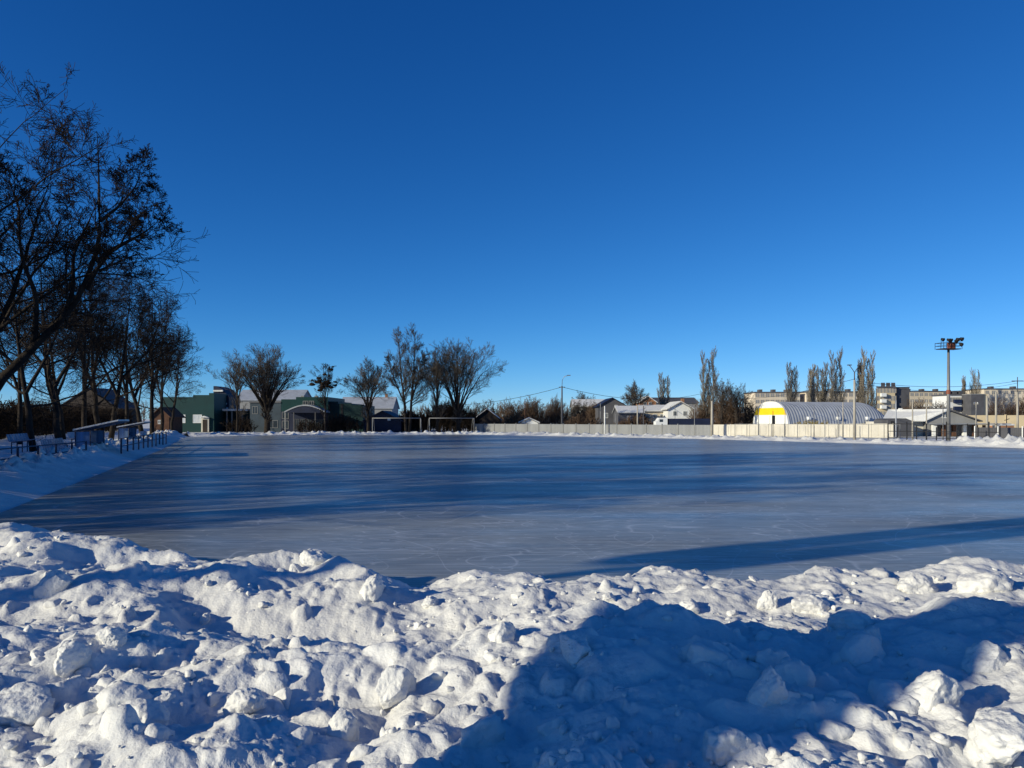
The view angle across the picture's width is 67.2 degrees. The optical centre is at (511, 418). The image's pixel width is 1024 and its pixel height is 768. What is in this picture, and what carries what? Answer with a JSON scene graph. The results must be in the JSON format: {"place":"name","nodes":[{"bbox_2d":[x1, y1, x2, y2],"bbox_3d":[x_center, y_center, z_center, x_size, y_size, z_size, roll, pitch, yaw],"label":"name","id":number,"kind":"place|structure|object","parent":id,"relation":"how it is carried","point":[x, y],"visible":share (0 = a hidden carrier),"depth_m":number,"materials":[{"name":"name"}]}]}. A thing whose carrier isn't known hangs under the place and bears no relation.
{"place":"outdoors","nodes":[
{"label":"outdoors","id":0,"kind":"place"},
{"bbox_2d":[0,429,188,512],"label":"bank snow","id":1,"kind":"structure","parent":0,"point":[26,476],"depth_m":33.12,"materials":[{"name":"snow"}]},
{"bbox_2d":[0,154,26,265],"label":"alder tree","id":2,"kind":"object","parent":1,"relation":"on","point":[7,220],"visible":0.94,"depth_m":27.22,"materials":[{"name":"brown plant"}]},
{"bbox_2d":[6,433,34,453],"bbox_3d":[-28.427,1.391,44.668,0.518,1.078,4.692,0,0,-20],"label":"seat row","id":3,"kind":"object","parent":1,"relation":"on","point":[21,437],"visible":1,"depth_m":44.37,"materials":[{"name":"plastic"}]},
{"bbox_2d":[0,249,86,443],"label":"alder tree","id":4,"kind":"object","parent":1,"relation":"on","point":[17,382],"visible":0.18,"depth_m":59.88,"materials":[{"name":"brown plant"}]},
{"bbox_2d":[0,441,86,459],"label":"seat railing","id":5,"kind":"object","parent":1,"relation":"on","point":[17,450],"visible":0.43,"depth_m":34.75,"materials":[{"name":"metal"}]},
{"bbox_2d":[0,269,89,438],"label":"alder tree","id":6,"kind":"object","parent":1,"relation":"on","point":[57,394],"visible":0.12,"depth_m":75.60,"materials":[{"name":"brown plant"}]},
{"bbox_2d":[0,223,123,451],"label":"alder tree","id":7,"kind":"object","parent":1,"relation":"on","point":[25,388],"visible":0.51,"depth_m":47.44,"materials":[{"name":"brown plant"}]},
{"bbox_2d":[0,214,128,437],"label":"alder tree","id":8,"kind":"object","parent":1,"relation":"on","point":[48,373],"visible":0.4,"depth_m":55.32,"materials":[{"name":"brown plant"}]},
{"bbox_2d":[10,234,171,431],"bbox_3d":[-34.068,-6.346,64.345,9.085,17.489,14.112,0,0,21],"label":"alder tree","id":9,"kind":"object","parent":1,"relation":"on","point":[84,421],"visible":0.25,"depth_m":64.08,"materials":[{"name":"brown plant"}]},
{"bbox_2d":[0,84,184,390],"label":"alder tree","id":10,"kind":"object","parent":1,"relation":"on","point":[36,342],"visible":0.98,"depth_m":29.97,"materials":[{"name":"black plant"}]},
{"bbox_2d":[29,246,164,430],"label":"alder tree","id":11,"kind":"object","parent":1,"relation":"on","point":[96,415],"visible":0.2,"depth_m":69.06,"materials":[{"name":"brown plant"}]},
{"bbox_2d":[73,419,128,447],"bbox_3d":[-24.535,1.215,46.161,2.300,2.370,5.100,0,0,-20],"label":"team shelter","id":12,"kind":"object","parent":1,"relation":"on","point":[97,437],"visible":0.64,"depth_m":44.02,"materials":[{"name":"blue paint"}]},
{"bbox_2d":[0,61,210,362],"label":"alder tree","id":13,"kind":"object","parent":1,"relation":"on","point":[7,310],"visible":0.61,"depth_m":31.30,"materials":[{"name":"black plant"}]},
{"bbox_2d":[40,278,193,427],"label":"alder tree","id":14,"kind":"object","parent":1,"relation":"on","point":[126,407],"visible":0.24,"depth_m":81.80,"materials":[{"name":"brown plant"}]},
{"bbox_2d":[116,421,149,439],"bbox_3d":[-31.713,1.300,64.610,2.000,2.200,5.100,0,0,-20],"label":"team shelter","id":15,"kind":"object","parent":1,"relation":"on","point":[123,432],"visible":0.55,"depth_m":62.21,"materials":[{"name":"blue paint"}]},
{"bbox_2d":[58,260,212,439],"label":"alder tree","id":16,"kind":"object","parent":1,"relation":"on","point":[118,396],"visible":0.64,"depth_m":66.35,"materials":[{"name":"black plant"}]},
{"bbox_2d":[83,275,189,432],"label":"alder tree","id":17,"kind":"object","parent":1,"relation":"on","point":[137,409],"visible":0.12,"depth_m":87.62,"materials":[{"name":"brown plant"}]},
{"bbox_2d":[120,432,166,453],"bbox_3d":[-27.300,1.725,57.750,0.100,1.150,23.772,0,0,-18],"label":"seat railing","id":18,"kind":"object","parent":1,"relation":"on","point":[151,440],"visible":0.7,"depth_m":57.74,"materials":[{"name":"metal"}]},
{"bbox_2d":[95,262,192,433],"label":"alder tree","id":19,"kind":"object","parent":1,"relation":"on","point":[153,383],"visible":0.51,"depth_m":77.27,"materials":[{"name":"brown plant"}]},
{"bbox_2d":[109,310,191,430],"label":"alder tree","id":20,"kind":"object","parent":1,"relation":"on","point":[163,383],"visible":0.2,"depth_m":101.81,"materials":[{"name":"brown plant"}]},
{"bbox_2d":[62,387,140,428],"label":"grey house","id":21,"kind":"structure","parent":0,"point":[108,397],"depth_m":175.97,"materials":[{"name":"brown wood"}]},
{"bbox_2d":[163,393,230,431],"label":"teal hall","id":22,"kind":"structure","parent":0,"point":[203,413],"depth_m":138.00,"materials":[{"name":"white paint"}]},
{"bbox_2d":[249,402,280,431],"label":"grey blue building","id":23,"kind":"structure","parent":0,"point":[257,419],"depth_m":140.00,"materials":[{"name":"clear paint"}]},
{"bbox_2d":[240,390,311,408],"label":"pale house","id":24,"kind":"structure","parent":0,"point":[248,396],"depth_m":192.32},
{"bbox_2d":[281,396,344,431],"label":"teal hall","id":25,"kind":"structure","parent":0,"point":[294,412],"depth_m":139.90,"materials":[{"name":"blue metal"}]},
{"bbox_2d":[329,402,374,431],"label":"dark teal wing","id":26,"kind":"structure","parent":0,"point":[345,409],"depth_m":141.00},
{"bbox_2d":[342,394,399,413],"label":"pale house","id":27,"kind":"structure","parent":0,"point":[381,404],"depth_m":182.72,"materials":[{"name":"white brick"}]},
{"bbox_2d":[362,410,403,431],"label":"navy house","id":28,"kind":"structure","parent":0,"point":[384,421],"depth_m":137.00,"materials":[{"name":"metal"}]},
{"bbox_2d":[476,409,500,423],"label":"dark shed","id":29,"kind":"structure","parent":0,"point":[487,416],"depth_m":145.00,"materials":[{"name":"brown wood"}]},
{"bbox_2d":[0,522,1023,767],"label":"snow bank","id":30,"kind":"structure","parent":0,"point":[330,618],"depth_m":4.61,"materials":[{"name":"snow"}]},
{"bbox_2d":[0,681,54,725],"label":"snow chunk","id":31,"kind":"object","parent":30,"relation":"on","point":[29,703],"visible":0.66,"depth_m":4.16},
{"bbox_2d":[33,568,72,598],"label":"snow chunk","id":32,"kind":"object","parent":30,"relation":"on","point":[53,582],"visible":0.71,"depth_m":8.19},
{"bbox_2d":[53,640,91,677],"bbox_3d":[-2.689,1.470,4.715,0.215,0.241,0.210,0,0,-36],"label":"snow chunk","id":33,"kind":"object","parent":30,"relation":"on","point":[73,656],"visible":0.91,"depth_m":4.64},
{"bbox_2d":[96,626,127,647],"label":"snow chunk","id":34,"kind":"object","parent":30,"relation":"on","point":[114,636],"visible":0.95,"depth_m":4.96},
{"bbox_2d":[118,698,169,725],"bbox_3d":[-1.873,1.509,3.892,0.285,0.189,0.237,0,0,0],"label":"snow chunk","id":35,"kind":"object","parent":30,"relation":"on","point":[151,711],"visible":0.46,"depth_m":3.86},
{"bbox_2d":[222,687,264,717],"bbox_3d":[-1.440,1.532,4.162,0.219,0.171,0.225,0,0,0],"label":"snow chunk","id":36,"kind":"object","parent":30,"relation":"on","point":[249,701],"visible":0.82,"depth_m":4.09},
{"bbox_2d":[299,548,332,564],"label":"snow chunk","id":37,"kind":"object","parent":30,"relation":"on","point":[311,556],"visible":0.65,"depth_m":10.17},
{"bbox_2d":[325,707,359,741],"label":"snow chunk","id":38,"kind":"object","parent":30,"relation":"on","point":[343,724],"visible":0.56,"depth_m":3.86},
{"bbox_2d":[359,574,384,601],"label":"snow chunk","id":39,"kind":"object","parent":30,"relation":"on","point":[372,588],"visible":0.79,"depth_m":8.31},
{"bbox_2d":[488,621,515,642],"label":"snow chunk","id":40,"kind":"object","parent":30,"relation":"on","point":[503,631],"visible":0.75,"depth_m":4.82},
{"bbox_2d":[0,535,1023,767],"bbox_3d":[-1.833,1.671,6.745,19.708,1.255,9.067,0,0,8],"label":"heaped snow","id":41,"kind":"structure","parent":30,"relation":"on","point":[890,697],"depth_m":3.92,"materials":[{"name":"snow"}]},
{"bbox_2d":[375,665,415,709],"bbox_3d":[-0.658,1.520,4.358,0.220,0.248,0.183,0,0,0],"label":"snow chunk","id":42,"kind":"object","parent":41,"relation":"on","point":[396,684],"visible":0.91,"depth_m":4.31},
{"bbox_2d":[559,631,591,665],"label":"snow chunk","id":43,"kind":"object","parent":30,"relation":"on","point":[575,647],"visible":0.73,"depth_m":4.28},
{"bbox_2d":[700,725,756,766],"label":"snow chunk","id":44,"kind":"object","parent":30,"relation":"on","point":[722,745],"visible":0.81,"depth_m":3.14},
{"bbox_2d":[745,665,787,706],"bbox_3d":[1.207,1.315,3.675,0.216,0.273,0.158,0,0,0],"label":"snow chunk","id":45,"kind":"object","parent":30,"relation":"on","point":[768,688],"visible":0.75,"depth_m":3.62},
{"bbox_2d":[757,590,777,609],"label":"snow chunk","id":46,"kind":"object","parent":30,"relation":"on","point":[767,599],"visible":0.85,"depth_m":8.00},
{"bbox_2d":[791,593,829,614],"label":"snow chunk","id":47,"kind":"object","parent":30,"relation":"on","point":[811,603],"visible":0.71,"depth_m":7.88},
{"bbox_2d":[827,609,874,629],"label":"snow chunk","id":48,"kind":"object","parent":30,"relation":"on","point":[850,618],"visible":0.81,"depth_m":5.20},
{"bbox_2d":[897,572,938,593],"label":"snow chunk","id":49,"kind":"object","parent":30,"relation":"on","point":[916,583],"visible":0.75,"depth_m":8.55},
{"bbox_2d":[910,670,963,711],"bbox_3d":[2.061,1.340,3.773,0.250,0.227,0.197,0,0,-17],"label":"snow chunk","id":50,"kind":"object","parent":30,"relation":"on","point":[937,687],"visible":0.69,"depth_m":3.70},
{"bbox_2d":[956,571,1013,593],"bbox_3d":[5.136,1.842,8.402,0.611,0.372,0.468,0,0,0],"label":"snow chunk","id":51,"kind":"object","parent":30,"relation":"on","point":[981,582],"visible":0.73,"depth_m":8.24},
{"bbox_2d":[961,640,1009,673],"bbox_3d":[2.637,1.360,4.258,0.295,0.261,0.187,0,0,-18],"label":"snow chunk","id":52,"kind":"object","parent":30,"relation":"on","point":[984,657],"visible":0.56,"depth_m":4.22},
{"bbox_2d":[966,709,1023,766],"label":"snow chunk","id":53,"kind":"object","parent":30,"relation":"on","point":[996,737],"visible":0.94,"depth_m":3.19,"materials":[{"name":"snow"}]},
{"bbox_2d":[0,434,1023,587],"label":"rink ice","id":54,"kind":"structure","parent":0,"point":[417,511],"depth_m":20.71,"materials":[{"name":"ice"}]},
{"bbox_2d":[0,0,1023,418],"label":"sky","id":55,"kind":"structure","parent":0,"point":[607,195],"materials":[{"name":"blue"}]},
{"bbox_2d":[84,419,973,479],"bbox_3d":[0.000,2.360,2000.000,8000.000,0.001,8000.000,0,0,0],"label":"snow ground","id":56,"kind":"structure","parent":0,"point":[146,427],"depth_m":103.84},
{"bbox_2d":[0,396,134,439],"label":"hedge","id":57,"kind":"object","parent":56,"relation":"on","point":[10,409],"visible":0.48,"depth_m":95.97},
{"bbox_2d":[149,407,185,432],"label":"brown hut","id":58,"kind":"object","parent":56,"relation":"on","point":[178,422],"visible":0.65,"depth_m":122.18,"materials":[{"name":"brick"}]},
{"bbox_2d":[142,329,205,429],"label":"alder tree","id":59,"kind":"object","parent":56,"relation":"on","point":[177,384],"visible":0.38,"depth_m":111.39,"materials":[{"name":"brown plant"}]},
{"bbox_2d":[213,386,249,431],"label":"stepped roof building","id":60,"kind":"structure","parent":56,"relation":"on","point":[230,413],"depth_m":144.00,"materials":[{"name":"green metal"}]},
{"bbox_2d":[206,356,257,432],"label":"slim tree","id":61,"kind":"object","parent":56,"relation":"on","point":[237,385],"visible":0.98,"depth_m":123.87,"materials":[{"name":"brown plant"}]},
{"bbox_2d":[220,415,258,431],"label":"bare shrub","id":62,"kind":"object","parent":56,"relation":"on","point":[242,423],"visible":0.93,"depth_m":135.63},
{"bbox_2d":[221,342,305,432],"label":"spreading tree","id":63,"kind":"object","parent":56,"relation":"on","point":[266,387],"visible":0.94,"depth_m":126.87,"materials":[{"name":"brown plant"}]},
{"bbox_2d":[296,418,323,432],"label":"bare shrub","id":64,"kind":"object","parent":56,"relation":"on","point":[317,427],"visible":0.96,"depth_m":133.79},
{"bbox_2d":[307,363,341,430],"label":"clumped tree","id":65,"kind":"object","parent":56,"relation":"on","point":[325,382],"visible":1,"depth_m":121.82,"materials":[{"name":"green plant"}]},
{"bbox_2d":[321,413,364,431],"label":"bare shrub","id":66,"kind":"object","parent":56,"relation":"on","point":[339,424],"visible":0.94,"depth_m":133.55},
{"bbox_2d":[336,358,394,431],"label":"spreading tree","id":67,"kind":"object","parent":56,"relation":"on","point":[363,386],"visible":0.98,"depth_m":131.74,"materials":[{"name":"brown plant"}]},
{"bbox_2d":[382,324,434,431],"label":"tall tree","id":68,"kind":"object","parent":56,"relation":"on","point":[406,384],"visible":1,"depth_m":129.94,"materials":[{"name":"brown plant"}]},
{"bbox_2d":[416,344,454,431],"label":"spreading tree","id":69,"kind":"object","parent":56,"relation":"on","point":[434,377],"visible":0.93,"depth_m":130.63,"materials":[{"name":"brown plant"}]},
{"bbox_2d":[4,399,875,421],"bbox_3d":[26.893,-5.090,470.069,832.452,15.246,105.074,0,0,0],"label":"woods","id":70,"kind":"object","parent":56,"relation":"on","point":[144,410],"visible":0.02,"depth_m":442.75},
{"bbox_2d":[416,397,481,431],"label":"bare shrub","id":71,"kind":"object","parent":56,"relation":"on","point":[450,424],"visible":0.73,"depth_m":137.08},
{"bbox_2d":[418,337,508,431],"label":"spreading tree","id":72,"kind":"object","parent":56,"relation":"on","point":[455,375],"visible":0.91,"depth_m":132.19,"materials":[{"name":"brown plant"}]},
{"bbox_2d":[500,396,530,421],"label":"bare shrub","id":73,"kind":"object","parent":56,"relation":"on","point":[506,408],"visible":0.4,"depth_m":159.21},
{"bbox_2d":[519,396,552,423],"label":"bare shrub","id":74,"kind":"object","parent":56,"relation":"on","point":[534,413],"visible":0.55,"depth_m":164.30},
{"bbox_2d":[542,394,570,423],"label":"bare shrub","id":75,"kind":"object","parent":56,"relation":"on","point":[555,415],"visible":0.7,"depth_m":169.07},
{"bbox_2d":[565,397,589,423],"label":"bare shrub","id":76,"kind":"object","parent":56,"relation":"on","point":[572,412],"visible":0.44,"depth_m":174.47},
{"bbox_2d":[564,413,605,423],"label":"bare shrub","id":77,"kind":"object","parent":56,"relation":"on","point":[574,420],"visible":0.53,"depth_m":138.38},
{"bbox_2d":[591,397,626,423],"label":"house","id":78,"kind":"structure","parent":56,"relation":"on","point":[609,404],"depth_m":165.00,"materials":[{"name":"metal"}]},
{"bbox_2d":[612,406,644,424],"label":"snowy house","id":79,"kind":"structure","parent":56,"relation":"on","point":[622,412],"depth_m":152.61,"materials":[{"name":"snow"}]},
{"bbox_2d":[620,380,654,405],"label":"spreading tree","id":80,"kind":"object","parent":56,"relation":"on","point":[634,395],"visible":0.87,"depth_m":164.73,"materials":[{"name":"brown plant"}]},
{"bbox_2d":[638,405,664,423],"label":"long house","id":81,"kind":"structure","parent":56,"relation":"on","point":[655,412],"depth_m":160.00,"materials":[{"name":"white paint"}]},
{"bbox_2d":[656,372,669,404],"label":"poplar tree","id":82,"kind":"object","parent":56,"relation":"on","point":[663,392],"visible":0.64,"depth_m":169.94,"materials":[{"name":"brown plant"}]},
{"bbox_2d":[654,418,709,424],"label":"parked lorry","id":83,"kind":"object","parent":56,"relation":"on","point":[660,421],"visible":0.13,"depth_m":128.00,"materials":[{"name":"white paint"}]},
{"bbox_2d":[687,396,715,424],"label":"bare shrub","id":84,"kind":"object","parent":56,"relation":"on","point":[702,414],"visible":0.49,"depth_m":149.28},
{"bbox_2d":[696,346,719,419],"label":"poplar tree","id":85,"kind":"object","parent":56,"relation":"on","point":[705,394],"visible":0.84,"depth_m":149.88,"materials":[{"name":"brown plant"}]},
{"bbox_2d":[705,375,742,424],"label":"slim tree","id":86,"kind":"object","parent":56,"relation":"on","point":[723,394],"visible":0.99,"depth_m":139.70,"materials":[{"name":"brown plant"}]},
{"bbox_2d":[709,388,743,424],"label":"bare shrub","id":87,"kind":"object","parent":56,"relation":"on","point":[729,418],"visible":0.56,"depth_m":147.12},
{"bbox_2d":[726,384,752,423],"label":"slim tree","id":88,"kind":"object","parent":56,"relation":"on","point":[735,394],"visible":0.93,"depth_m":141.92,"materials":[{"name":"brown plant"}]},
{"bbox_2d":[738,395,755,423],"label":"bare shrub","id":89,"kind":"object","parent":56,"relation":"on","point":[748,414],"visible":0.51,"depth_m":149.17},
{"bbox_2d":[784,362,799,401],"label":"poplar tree","id":90,"kind":"object","parent":56,"relation":"on","point":[790,396],"visible":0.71,"depth_m":199.86,"materials":[{"name":"brown plant"}]},
{"bbox_2d":[806,365,819,401],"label":"poplar tree","id":91,"kind":"object","parent":56,"relation":"on","point":[811,395],"visible":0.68,"depth_m":204.39,"materials":[{"name":"brown plant"}]},
{"bbox_2d":[753,401,883,423],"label":"arched hangar","id":92,"kind":"structure","parent":56,"relation":"on","point":[796,412],"depth_m":137.60,"materials":[{"name":"white paint"}]},
{"bbox_2d":[815,362,830,401],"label":"poplar tree","id":93,"kind":"object","parent":56,"relation":"on","point":[822,397],"visible":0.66,"depth_m":209.68,"materials":[{"name":"brown plant"}]},
{"bbox_2d":[827,348,847,401],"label":"poplar tree","id":94,"kind":"object","parent":56,"relation":"on","point":[835,389],"visible":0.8,"depth_m":199.93,"materials":[{"name":"brown plant"}]},
{"bbox_2d":[856,345,877,408],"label":"poplar tree","id":95,"kind":"object","parent":56,"relation":"on","point":[867,397],"visible":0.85,"depth_m":199.66,"materials":[{"name":"brown plant"}]},
{"bbox_2d":[876,387,909,408],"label":"dark end block","id":96,"kind":"structure","parent":56,"relation":"on","point":[902,395],"depth_m":231.00,"materials":[{"name":"grey concrete"}]},
{"bbox_2d":[874,418,913,436],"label":"dark lean to","id":97,"kind":"object","parent":56,"relation":"on","point":[902,423],"visible":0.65,"depth_m":102.00,"materials":[{"name":"black metal"}]},
{"bbox_2d":[866,408,1010,436],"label":"building","id":98,"kind":"structure","parent":56,"relation":"on","point":[934,419],"depth_m":104.10,"materials":[{"name":"white concrete"}]},
{"bbox_2d":[935,337,963,440],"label":"floodlight mast","id":99,"kind":"object","parent":56,"relation":"on","point":[950,345],"visible":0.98,"depth_m":79.86,"materials":[{"name":"grey metal"}]},
{"bbox_2d":[962,394,986,414],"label":"dark sided block","id":100,"kind":"structure","parent":56,"relation":"on","point":[968,404],"depth_m":235.00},
{"bbox_2d":[974,426,1023,438],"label":"sheet fence","id":101,"kind":"object","parent":56,"relation":"on","point":[1017,432],"visible":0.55,"depth_m":85.75,"materials":[{"name":"metal"}]},
{"bbox_2d":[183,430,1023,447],"bbox_3d":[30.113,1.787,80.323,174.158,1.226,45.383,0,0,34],"label":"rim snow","id":102,"kind":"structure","parent":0,"point":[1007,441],"depth_m":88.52,"materials":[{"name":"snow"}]},
{"bbox_2d":[473,423,710,435],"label":"sheet fence","id":103,"kind":"object","parent":102,"relation":"on","point":[694,430],"visible":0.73,"depth_m":116.68,"materials":[{"name":"grey metal"}]},
{"bbox_2d":[713,423,892,437],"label":"concrete fence","id":104,"kind":"object","parent":102,"relation":"on","point":[834,430],"visible":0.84,"depth_m":97.01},
{"bbox_2d":[887,422,1000,440],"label":"yard railing","id":105,"kind":"object","parent":102,"relation":"on","point":[936,431],"visible":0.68,"depth_m":77.77,"materials":[{"name":"black metal"}]},
{"bbox_2d":[662,399,693,418],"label":"white house","id":106,"kind":"structure","parent":0,"point":[676,410],"depth_m":155.00,"materials":[{"name":"paint"}]},
{"bbox_2d":[744,389,800,412],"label":"apartment block","id":107,"kind":"structure","parent":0,"point":[758,398],"depth_m":299.98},
{"bbox_2d":[800,389,865,401],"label":"apartment block","id":108,"kind":"structure","parent":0,"point":[804,398],"depth_m":300.00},
{"bbox_2d":[876,383,895,415],"bbox_3d":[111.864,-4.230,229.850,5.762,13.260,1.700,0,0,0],"label":"apartment block","id":109,"kind":"structure","parent":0,"point":[886,398],"depth_m":229.98,"materials":[{"name":"white paint"}]},
{"bbox_2d":[909,389,942,408],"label":"apartment block","id":110,"kind":"structure","parent":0,"point":[922,394],"depth_m":340.00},
{"bbox_2d":[932,391,962,412],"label":"apartment block","id":111,"kind":"structure","parent":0,"point":[956,401],"depth_m":240.00,"materials":[{"name":"white paint"}]},
{"bbox_2d":[965,386,1023,414],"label":"apartment block","id":112,"kind":"structure","parent":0,"point":[1008,394],"depth_m":330.00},
{"bbox_2d":[968,415,1023,427],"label":"sand wall","id":113,"kind":"structure","parent":0,"point":[1002,418],"depth_m":124.95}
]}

